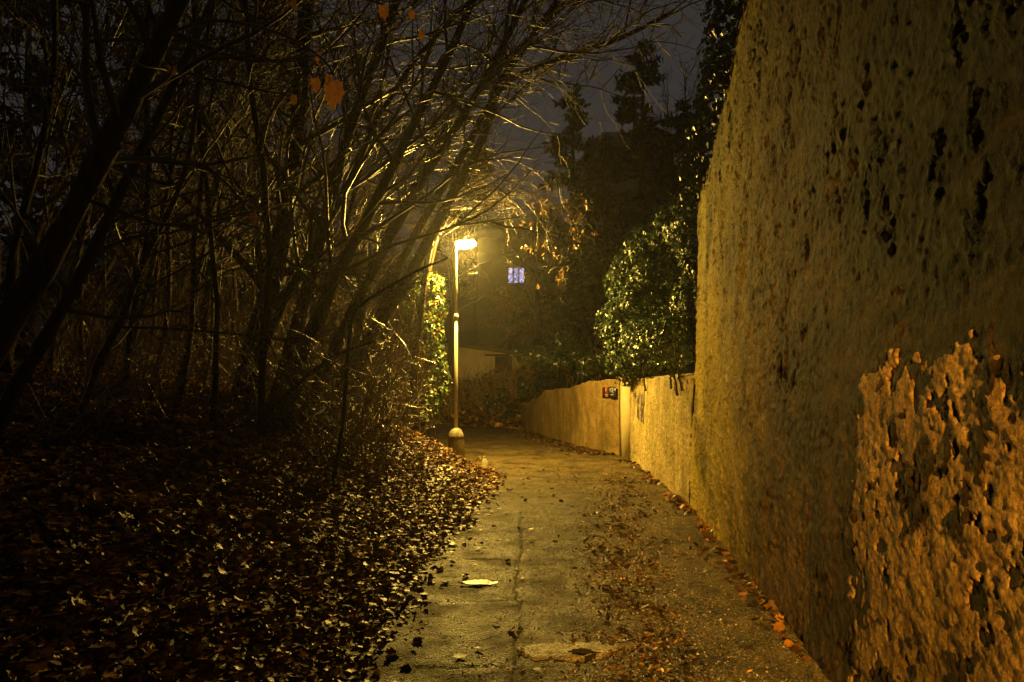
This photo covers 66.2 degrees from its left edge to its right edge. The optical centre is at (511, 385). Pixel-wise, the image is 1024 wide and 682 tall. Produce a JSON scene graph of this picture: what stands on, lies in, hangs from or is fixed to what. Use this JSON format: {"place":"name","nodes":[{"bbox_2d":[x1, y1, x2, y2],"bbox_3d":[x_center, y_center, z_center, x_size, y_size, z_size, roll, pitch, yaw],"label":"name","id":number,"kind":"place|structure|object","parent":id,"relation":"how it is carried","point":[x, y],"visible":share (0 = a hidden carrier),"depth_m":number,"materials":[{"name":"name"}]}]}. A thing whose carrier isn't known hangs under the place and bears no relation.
{"place":"outdoors","nodes":[
{"label":"outdoors","id":0,"kind":"place"},
{"bbox_2d":[0,244,696,681],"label":"ground","id":1,"kind":"structure","parent":0,"point":[466,330],"depth_m":5.41,"materials":[{"name":"plant"}]},
{"bbox_2d":[0,0,90,277],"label":"slim tree","id":2,"kind":"object","parent":1,"relation":"on","point":[1,16],"visible":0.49,"depth_m":11.50,"materials":[{"name":"brown plant"}]},
{"bbox_2d":[0,0,163,369],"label":"bare tree","id":3,"kind":"object","parent":1,"relation":"on","point":[31,220],"visible":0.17,"depth_m":29.78,"materials":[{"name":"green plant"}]},
{"bbox_2d":[0,0,173,281],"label":"slim tree","id":4,"kind":"object","parent":1,"relation":"on","point":[30,168],"visible":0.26,"depth_m":12.76,"materials":[{"name":"brown plant"}]},
{"bbox_2d":[0,0,182,363],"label":"slim tree","id":5,"kind":"object","parent":1,"relation":"on","point":[32,129],"visible":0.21,"depth_m":17.99,"materials":[{"name":"brown plant"}]},
{"bbox_2d":[0,0,183,261],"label":"slim tree","id":6,"kind":"object","parent":1,"relation":"on","point":[34,209],"visible":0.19,"depth_m":16.41,"materials":[{"name":"brown plant"}]},
{"bbox_2d":[0,0,203,373],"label":"slim tree","id":7,"kind":"object","parent":1,"relation":"on","point":[58,115],"visible":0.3,"depth_m":10.83,"materials":[{"name":"brown plant"}]},
{"bbox_2d":[0,0,206,373],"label":"slim tree","id":8,"kind":"object","parent":1,"relation":"on","point":[6,366],"visible":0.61,"depth_m":9.48,"materials":[{"name":"brown plant"}]},
{"bbox_2d":[0,103,218,300],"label":"slim tree","id":9,"kind":"object","parent":1,"relation":"on","point":[109,234],"visible":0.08,"depth_m":21.53,"materials":[{"name":"brown plant"}]},
{"bbox_2d":[0,0,240,352],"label":"slim tree","id":10,"kind":"object","parent":1,"relation":"on","point":[42,222],"visible":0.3,"depth_m":13.29,"materials":[{"name":"brown plant"}]},
{"bbox_2d":[86,114,167,339],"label":"slim tree","id":11,"kind":"object","parent":1,"relation":"on","point":[117,284],"visible":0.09,"depth_m":23.69,"materials":[{"name":"brown plant"}]},
{"bbox_2d":[13,0,257,376],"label":"tree","id":12,"kind":"object","parent":1,"relation":"on","point":[17,350],"visible":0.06,"depth_m":33.08,"materials":[{"name":"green plant"}]},
{"bbox_2d":[0,0,277,374],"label":"bare tree","id":13,"kind":"object","parent":1,"relation":"on","point":[166,194],"visible":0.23,"depth_m":10.99,"materials":[{"name":"brown plant"}]},
{"bbox_2d":[26,0,260,374],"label":"slim tree","id":14,"kind":"object","parent":1,"relation":"on","point":[80,246],"visible":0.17,"depth_m":10.82,"materials":[{"name":"brown plant"}]},
{"bbox_2d":[0,0,287,379],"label":"slim tree","id":15,"kind":"object","parent":1,"relation":"on","point":[170,149],"visible":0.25,"depth_m":11.10,"materials":[{"name":"brown plant"}]},
{"bbox_2d":[70,0,247,371],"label":"slim tree","id":16,"kind":"object","parent":1,"relation":"on","point":[154,184],"visible":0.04,"depth_m":18.36,"materials":[{"name":"brown plant"}]},
{"bbox_2d":[0,0,327,438],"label":"bare tree","id":17,"kind":"object","parent":1,"relation":"on","point":[19,381],"visible":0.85,"depth_m":5.61,"materials":[{"name":"twig"},{"name":"bark"}]},
{"bbox_2d":[33,0,307,377],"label":"slim tree","id":18,"kind":"object","parent":1,"relation":"on","point":[159,255],"visible":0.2,"depth_m":12.27,"materials":[{"name":"brown plant"}]},
{"bbox_2d":[87,0,264,371],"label":"slim tree","id":19,"kind":"object","parent":1,"relation":"on","point":[176,206],"visible":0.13,"depth_m":15.72,"materials":[{"name":"brown plant"}]},
{"bbox_2d":[111,15,242,369],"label":"slim tree","id":20,"kind":"object","parent":1,"relation":"on","point":[113,367],"visible":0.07,"depth_m":13.55,"materials":[{"name":"brown plant"}]},
{"bbox_2d":[23,0,335,423],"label":"slim tree","id":21,"kind":"object","parent":1,"relation":"on","point":[215,377],"visible":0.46,"depth_m":8.42,"materials":[{"name":"brown plant"}]},
{"bbox_2d":[0,0,360,367],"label":"slim tree","id":22,"kind":"object","parent":1,"relation":"on","point":[44,180],"visible":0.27,"depth_m":10.69,"materials":[{"name":"brown plant"}]},
{"bbox_2d":[61,0,316,381],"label":"slim tree","id":23,"kind":"object","parent":1,"relation":"on","point":[234,294],"visible":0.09,"depth_m":14.84,"materials":[{"name":"brown plant"}]},
{"bbox_2d":[0,2,392,467],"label":"bare tree","id":24,"kind":"object","parent":1,"relation":"on","point":[114,333],"visible":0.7,"depth_m":7.18,"materials":[{"name":"brown plant"}]},
{"bbox_2d":[53,0,340,370],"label":"slim tree","id":25,"kind":"object","parent":1,"relation":"on","point":[129,282],"visible":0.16,"depth_m":12.98,"materials":[{"name":"brown plant"}]},
{"bbox_2d":[64,0,336,374],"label":"slim tree","id":26,"kind":"object","parent":1,"relation":"on","point":[216,136],"visible":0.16,"depth_m":13.49,"materials":[{"name":"brown plant"}]},
{"bbox_2d":[0,0,424,367],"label":"bare tree","id":27,"kind":"object","parent":1,"relation":"on","point":[30,285],"visible":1,"depth_m":4.54,"materials":[{"name":"brown plant"}]},
{"bbox_2d":[0,0,426,386],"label":"slim tree","id":28,"kind":"object","parent":1,"relation":"on","point":[135,303],"visible":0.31,"depth_m":9.47,"materials":[{"name":"brown plant"}]},
{"bbox_2d":[0,105,439,501],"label":"brushwood","id":29,"kind":"object","parent":1,"relation":"on","point":[373,403],"visible":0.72,"depth_m":9.60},
{"bbox_2d":[119,47,327,337],"bbox_3d":[-7.307,-4.264,19.818,5.894,8.495,4.114,-5,-2,25],"label":"slim tree","id":30,"kind":"object","parent":1,"relation":"on","point":[204,224],"visible":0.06,"depth_m":19.92,"materials":[{"name":"brown plant"}]},
{"bbox_2d":[155,0,325,379],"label":"bare tree","id":31,"kind":"object","parent":1,"relation":"on","point":[207,287],"visible":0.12,"depth_m":13.46,"materials":[{"name":"brown plant"}]},
{"bbox_2d":[125,115,358,340],"bbox_3d":[-6.586,-3.464,18.730,5.131,7.396,3.581,7,-1,-7],"label":"slim tree","id":32,"kind":"object","parent":1,"relation":"on","point":[221,233],"visible":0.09,"depth_m":18.50,"materials":[{"name":"brown plant"}]},
{"bbox_2d":[39,0,447,362],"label":"slim tree","id":33,"kind":"object","parent":1,"relation":"on","point":[112,262],"visible":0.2,"depth_m":13.72,"materials":[{"name":"brown plant"}]},
{"bbox_2d":[120,0,366,387],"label":"slim tree","id":34,"kind":"object","parent":1,"relation":"on","point":[212,307],"visible":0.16,"depth_m":12.68,"materials":[{"name":"brown plant"}]},
{"bbox_2d":[188,28,310,374],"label":"slim tree","id":35,"kind":"object","parent":1,"relation":"on","point":[239,221],"visible":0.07,"depth_m":21.07,"materials":[{"name":"brown plant"}]},
{"bbox_2d":[86,0,415,408],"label":"slim tree","id":36,"kind":"object","parent":1,"relation":"on","point":[194,269],"visible":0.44,"depth_m":9.92,"materials":[{"name":"brown plant"}]},
{"bbox_2d":[0,360,506,681],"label":"fallen leaves","id":37,"kind":"object","parent":1,"relation":"on","point":[37,658],"visible":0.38,"depth_m":5.18,"materials":[{"name":"brown plant"}]},
{"bbox_2d":[90,0,423,360],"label":"slim tree","id":38,"kind":"object","parent":1,"relation":"on","point":[338,10],"visible":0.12,"depth_m":17.52,"materials":[{"name":"brown plant"}]},
{"bbox_2d":[160,0,355,382],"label":"slim tree","id":39,"kind":"object","parent":1,"relation":"on","point":[199,283],"visible":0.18,"depth_m":11.73,"materials":[{"name":"brown plant"}]},
{"bbox_2d":[134,0,381,315],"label":"slim tree","id":40,"kind":"object","parent":1,"relation":"on","point":[201,227],"visible":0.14,"depth_m":14.48,"materials":[{"name":"brown plant"}]},
{"bbox_2d":[46,0,477,405],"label":"bare tree","id":41,"kind":"object","parent":1,"relation":"on","point":[293,159],"visible":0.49,"depth_m":10.87,"materials":[{"name":"brown plant"}]},
{"bbox_2d":[172,0,353,352],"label":"bare tree","id":42,"kind":"object","parent":1,"relation":"on","point":[247,260],"visible":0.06,"depth_m":39.86,"materials":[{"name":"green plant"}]},
{"bbox_2d":[176,0,375,289],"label":"slim tree","id":43,"kind":"object","parent":1,"relation":"on","point":[303,147],"visible":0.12,"depth_m":17.57,"materials":[{"name":"brown plant"}]},
{"bbox_2d":[106,0,457,436],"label":"slim tree","id":44,"kind":"object","parent":1,"relation":"on","point":[261,421],"visible":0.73,"depth_m":7.92,"materials":[{"name":"brown plant"}]},
{"bbox_2d":[151,92,416,364],"bbox_3d":[-7.422,-4.324,24.080,7.887,10.684,5.339,7,0,3],"label":"slim tree","id":45,"kind":"object","parent":1,"relation":"on","point":[203,283],"visible":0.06,"depth_m":24.15,"materials":[{"name":"brown plant"}]},
{"bbox_2d":[131,0,465,369],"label":"slim tree","id":46,"kind":"object","parent":1,"relation":"on","point":[182,292],"visible":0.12,"depth_m":18.30,"materials":[{"name":"brown plant"}]},
{"bbox_2d":[17,0,580,424],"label":"bare tree","id":47,"kind":"object","parent":1,"relation":"on","point":[395,158],"visible":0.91,"depth_m":9.99,"materials":[{"name":"brown plant"}]},
{"bbox_2d":[255,308,392,431],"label":"sapling","id":48,"kind":"object","parent":1,"relation":"on","point":[279,404],"visible":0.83,"depth_m":9.19,"materials":[{"name":"brown plant"}]},
{"bbox_2d":[98,0,585,454],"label":"bare tree","id":49,"kind":"object","parent":1,"relation":"on","point":[335,170],"visible":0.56,"depth_m":10.51,"materials":[{"name":"brown plant"}]},
{"bbox_2d":[247,2,447,369],"bbox_3d":[-3.458,-4.856,16.036,3.821,10.518,4.693,1,0,13],"label":"slim tree","id":50,"kind":"object","parent":1,"relation":"on","point":[293,260],"visible":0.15,"depth_m":15.88,"materials":[{"name":"brown plant"}]},
{"bbox_2d":[263,84,439,324],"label":"slim tree","id":51,"kind":"object","parent":1,"relation":"on","point":[362,203],"visible":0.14,"depth_m":21.42,"materials":[{"name":"brown plant"}]},
{"bbox_2d":[222,37,481,378],"bbox_3d":[-4.351,-5.264,22.744,8.170,11.068,5.531,0,0,-19],"label":"slim tree","id":52,"kind":"object","parent":1,"relation":"on","point":[382,150],"visible":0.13,"depth_m":22.98,"materials":[{"name":"brown plant"}]},
{"bbox_2d":[290,0,456,318],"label":"slim tree","id":53,"kind":"object","parent":1,"relation":"on","point":[354,4],"visible":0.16,"depth_m":18.99,"materials":[{"name":"brown plant"}]},
{"bbox_2d":[319,257,448,480],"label":"sapling","id":54,"kind":"object","parent":1,"relation":"on","point":[340,441],"visible":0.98,"depth_m":7.98,"materials":[{"name":"brown plant"}]},
{"bbox_2d":[329,59,455,373],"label":"bare tree","id":55,"kind":"object","parent":1,"relation":"on","point":[383,210],"visible":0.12,"depth_m":39.36,"materials":[{"name":"brown plant"}]},
{"bbox_2d":[333,74,457,332],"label":"slim tree","id":56,"kind":"object","parent":1,"relation":"on","point":[382,218],"visible":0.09,"depth_m":21.15,"materials":[{"name":"brown plant"}]},
{"bbox_2d":[254,0,550,401],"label":"slim tree","id":57,"kind":"object","parent":1,"relation":"on","point":[358,178],"visible":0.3,"depth_m":12.41,"materials":[{"name":"brown plant"}]},
{"bbox_2d":[310,126,500,368],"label":"slim tree","id":58,"kind":"object","parent":1,"relation":"on","point":[395,256],"visible":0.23,"depth_m":19.83,"materials":[{"name":"brown plant"}]},
{"bbox_2d":[268,0,578,380],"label":"slim tree","id":59,"kind":"object","parent":1,"relation":"on","point":[360,201],"visible":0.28,"depth_m":16.30,"materials":[{"name":"brown plant"}]},
{"bbox_2d":[214,0,633,411],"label":"slim tree","id":60,"kind":"object","parent":1,"relation":"on","point":[391,96],"visible":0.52,"depth_m":10.68,"materials":[{"name":"brown plant"}]},
{"bbox_2d":[309,61,538,353],"bbox_3d":[-2.508,-4.969,21.357,5.859,11.724,8.655,0,-4,38],"label":"slim tree","id":61,"kind":"object","parent":1,"relation":"on","point":[401,184],"visible":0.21,"depth_m":20.78,"materials":[{"name":"brown plant"}]},
{"bbox_2d":[396,217,457,436],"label":"ivy clad tree","id":62,"kind":"object","parent":1,"relation":"on","point":[441,374],"visible":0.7,"depth_m":16.16,"materials":[{"name":"green plant"}]},
{"bbox_2d":[362,72,527,392],"bbox_3d":[-3.646,-6.957,36.270,8.862,15.856,6.863,0,0,0],"label":"bare tree","id":63,"kind":"object","parent":1,"relation":"on","point":[450,351],"visible":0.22,"depth_m":35.74,"materials":[{"name":"brown plant"}]},
{"bbox_2d":[448,238,475,457],"bbox_3d":[-1.010,-0.560,15.600,0.574,4.720,0.370,0,0,0],"label":"street lamp","id":64,"kind":"object","parent":1,"relation":"on","point":[456,439],"visible":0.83,"depth_m":15.57,"materials":[{"name":"metal"}]},
{"bbox_2d":[430,145,502,320],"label":"bare tree","id":65,"kind":"object","parent":1,"relation":"on","point":[465,290],"visible":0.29,"depth_m":51.77,"materials":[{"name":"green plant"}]},
{"bbox_2d":[361,364,584,430],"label":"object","id":66,"kind":"object","parent":1,"relation":"on","point":[516,421],"visible":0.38,"depth_m":33.44,"materials":[{"name":"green plant"}]},
{"bbox_2d":[347,0,605,392],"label":"bare tree","id":67,"kind":"object","parent":1,"relation":"on","point":[409,190],"visible":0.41,"depth_m":13.46,"materials":[{"name":"brown plant"}]},
{"bbox_2d":[425,353,534,421],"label":"dry stems","id":68,"kind":"object","parent":1,"relation":"on","point":[486,387],"visible":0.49,"depth_m":33.91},
{"bbox_2d":[298,0,665,423],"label":"bare tree","id":69,"kind":"object","parent":1,"relation":"on","point":[399,220],"visible":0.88,"depth_m":10.68,"materials":[{"name":"brown plant"}]},
{"bbox_2d":[441,341,533,388],"bbox_3d":[-1.108,-0.371,38.650,4.813,3.342,5.100,0,0,0],"label":"hut","id":70,"kind":"object","parent":1,"relation":"on","point":[471,356],"visible":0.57,"depth_m":36.57,"materials":[{"name":"paint"}]},
{"bbox_2d":[495,356,511,373],"bbox_3d":[-0.477,-0.955,36.694,0.950,0.820,0.090,0,0,0],"label":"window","id":71,"kind":"structure","parent":70,"relation":"in","point":[499,359],"depth_m":36.69,"materials":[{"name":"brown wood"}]},
{"bbox_2d":[483,387,510,412],"bbox_3d":[-0.603,0.740,31.625,1.155,1.365,1.066,0,0,0],"label":"bush","id":72,"kind":"object","parent":1,"relation":"on","point":[496,402],"visible":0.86,"depth_m":31.49,"materials":[{"name":"green plant"}]},
{"bbox_2d":[410,137,597,432],"bbox_3d":[-0.132,-1.878,14.917,3.541,6.053,2.741,0,0,0],"label":"arching tree","id":73,"kind":"object","parent":1,"relation":"on","point":[427,269],"visible":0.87,"depth_m":14.68,"materials":[{"name":"bark"},{"name":"leaf"},{"name":"twig"}]},
{"bbox_2d":[502,402,521,419],"bbox_3d":[0.002,1.310,30.218,1.067,1.323,0.715,0,0,-39],"label":"bush","id":74,"kind":"object","parent":1,"relation":"on","point":[510,409],"visible":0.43,"depth_m":30.09,"materials":[{"name":"green plant"}]},
{"bbox_2d":[320,0,705,423],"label":"bare tree","id":75,"kind":"object","parent":1,"relation":"on","point":[426,244],"visible":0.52,"depth_m":11.55,"materials":[{"name":"brown plant"}]},
{"bbox_2d":[474,283,557,349],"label":"brown leaved tree","id":76,"kind":"object","parent":1,"relation":"on","point":[520,327],"visible":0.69,"depth_m":42.00,"materials":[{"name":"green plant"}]},
{"bbox_2d":[469,202,588,337],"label":"house","id":77,"kind":"structure","parent":1,"relation":"on","point":[496,270],"depth_m":47.00,"materials":[{"name":"paint"}]},
{"bbox_2d":[507,267,524,283],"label":"window","id":78,"kind":"structure","parent":77,"relation":"in","point":[509,269],"depth_m":46.97,"materials":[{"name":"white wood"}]},
{"bbox_2d":[516,370,545,401],"bbox_3d":[0.848,0.211,29.777,0.978,2.172,1.595,0,0,-44],"label":"bush","id":79,"kind":"object","parent":1,"relation":"on","point":[523,386],"visible":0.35,"depth_m":29.77,"materials":[{"name":"green plant"}]},
{"bbox_2d":[339,0,740,420],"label":"bare tree","id":80,"kind":"object","parent":1,"relation":"on","point":[441,190],"visible":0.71,"depth_m":12.15,"materials":[{"name":"brown plant"}]},
{"bbox_2d":[497,182,594,358],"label":"bare tree","id":81,"kind":"object","parent":1,"relation":"on","point":[537,296],"visible":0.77,"depth_m":37.92,"materials":[{"name":"brown plant"}]},
{"bbox_2d":[528,339,565,392],"bbox_3d":[1.312,-0.549,26.417,1.520,2.063,1.897,0,0,-31],"label":"bush","id":82,"kind":"object","parent":1,"relation":"on","point":[549,378],"visible":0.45,"depth_m":26.22,"materials":[{"name":"green plant"}]},
{"bbox_2d":[498,428,615,454],"bbox_3d":[0.749,1.575,22.958,1.367,0.136,10.872,0,0,-11],"label":"leaf drift","id":83,"kind":"object","parent":1,"relation":"on","point":[568,445],"visible":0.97,"depth_m":21.08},
{"bbox_2d":[513,331,605,387],"bbox_3d":[1.528,-0.728,23.378,2.955,1.760,1.640,0,0,-15],"label":"bush","id":84,"kind":"object","parent":1,"relation":"on","point":[571,354],"visible":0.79,"depth_m":23.14,"materials":[{"name":"green plant"}]},
{"bbox_2d":[515,85,612,327],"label":"conifer","id":85,"kind":"object","parent":1,"relation":"on","point":[571,183],"visible":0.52,"depth_m":41.53,"materials":[{"name":"green plant"}]},
{"bbox_2d":[529,248,606,370],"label":"conifer","id":86,"kind":"object","parent":1,"relation":"on","point":[573,307],"visible":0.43,"depth_m":35.58,"materials":[{"name":"green plant"}]},
{"bbox_2d":[521,379,619,454],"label":"boundary wall","id":87,"kind":"structure","parent":1,"relation":"on","point":[586,414],"depth_m":20.42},
{"bbox_2d":[342,423,831,681],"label":"lane","id":88,"kind":"structure","parent":1,"relation":"on","point":[503,450],"depth_m":6.06,"materials":[{"name":"concrete"}]},
{"bbox_2d":[517,641,624,662],"bbox_3d":[0.359,1.619,4.688,0.664,0.106,0.309,0,0,0],"label":"concrete patch","id":89,"kind":"object","parent":88,"relation":"on","point":[544,651],"visible":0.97,"depth_m":4.67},
{"bbox_2d":[363,497,800,681],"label":"grit","id":90,"kind":"object","parent":88,"relation":"on","point":[575,670],"visible":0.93,"depth_m":5.57,"materials":[{"name":"gravel"}]},
{"bbox_2d":[567,648,601,662],"bbox_3d":[0.425,1.604,4.630,0.149,0.075,0.154,0,0,-44],"label":"pothole","id":91,"kind":"object","parent":88,"relation":"on","point":[582,651],"visible":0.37,"depth_m":4.67,"materials":[{"name":"soil"}]},
{"bbox_2d":[399,459,815,681],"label":"leaf debris","id":92,"kind":"object","parent":88,"relation":"on","point":[771,606],"visible":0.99,"depth_m":6.05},
{"bbox_2d":[574,347,621,380],"bbox_3d":[2.372,-0.533,20.979,1.369,1.234,1.858,0,0,10],"label":"bush","id":93,"kind":"object","parent":1,"relation":"on","point":[586,365],"visible":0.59,"depth_m":20.73,"materials":[{"name":"green plant"}]},
{"bbox_2d":[567,132,637,307],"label":"conifer","id":94,"kind":"object","parent":1,"relation":"on","point":[603,146],"visible":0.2,"depth_m":49.78,"materials":[{"name":"green plant"}]},
{"bbox_2d":[550,220,682,375],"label":"conifer","id":95,"kind":"object","parent":1,"relation":"on","point":[613,242],"visible":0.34,"depth_m":32.51,"materials":[{"name":"green plant"}]},
{"bbox_2d":[577,121,671,273],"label":"tree","id":96,"kind":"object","parent":1,"relation":"on","point":[615,139],"depth_m":58.00,"materials":[{"name":"plant"}]},
{"bbox_2d":[618,376,639,457],"bbox_3d":[2.620,0.735,17.550,0.430,1.870,0.430,0,0,0],"label":"gatepost","id":97,"kind":"object","parent":1,"relation":"on","point":[625,415],"visible":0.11,"depth_m":17.37,"materials":[{"name":"beige paint"}]},
{"bbox_2d":[582,38,695,306],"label":"conifer","id":98,"kind":"object","parent":1,"relation":"on","point":[624,114],"visible":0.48,"depth_m":39.82,"materials":[{"name":"green plant"}]},
{"bbox_2d":[619,66,685,214],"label":"bare tree","id":99,"kind":"object","parent":1,"relation":"on","point":[665,96],"visible":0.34,"depth_m":55.70,"materials":[{"name":"brown plant"}]},
{"bbox_2d":[629,373,693,502],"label":"garden wall","id":100,"kind":"structure","parent":1,"relation":"on","point":[660,422],"depth_m":12.63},
{"bbox_2d":[594,192,698,395],"bbox_3d":[2.694,-1.643,14.329,2.194,3.586,7.300,0,0,0],"label":"ivy bush","id":101,"kind":"object","parent":100,"relation":"on","point":[642,295],"visible":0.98,"depth_m":14.54,"materials":[{"name":"green plant"}]},
{"bbox_2d":[646,97,706,318],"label":"conifer","id":102,"kind":"object","parent":1,"relation":"on","point":[683,119],"visible":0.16,"depth_m":43.61,"materials":[{"name":"green plant"}]},
{"bbox_2d":[645,45,712,286],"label":"tree","id":103,"kind":"object","parent":1,"relation":"on","point":[686,89],"visible":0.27,"depth_m":49.84,"materials":[{"name":"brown plant"}]},
{"bbox_2d":[689,0,1023,681],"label":"retaining wall","id":104,"kind":"structure","parent":1,"relation":"on","point":[856,486],"depth_m":3.77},
{"bbox_2d":[674,0,742,218],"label":"crest ivy","id":105,"kind":"object","parent":104,"relation":"on","point":[707,111],"visible":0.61,"depth_m":8.88,"materials":[{"name":"green plant"}]},
{"bbox_2d":[0,0,738,255],"label":"sky","id":106,"kind":"structure","parent":0,"point":[692,33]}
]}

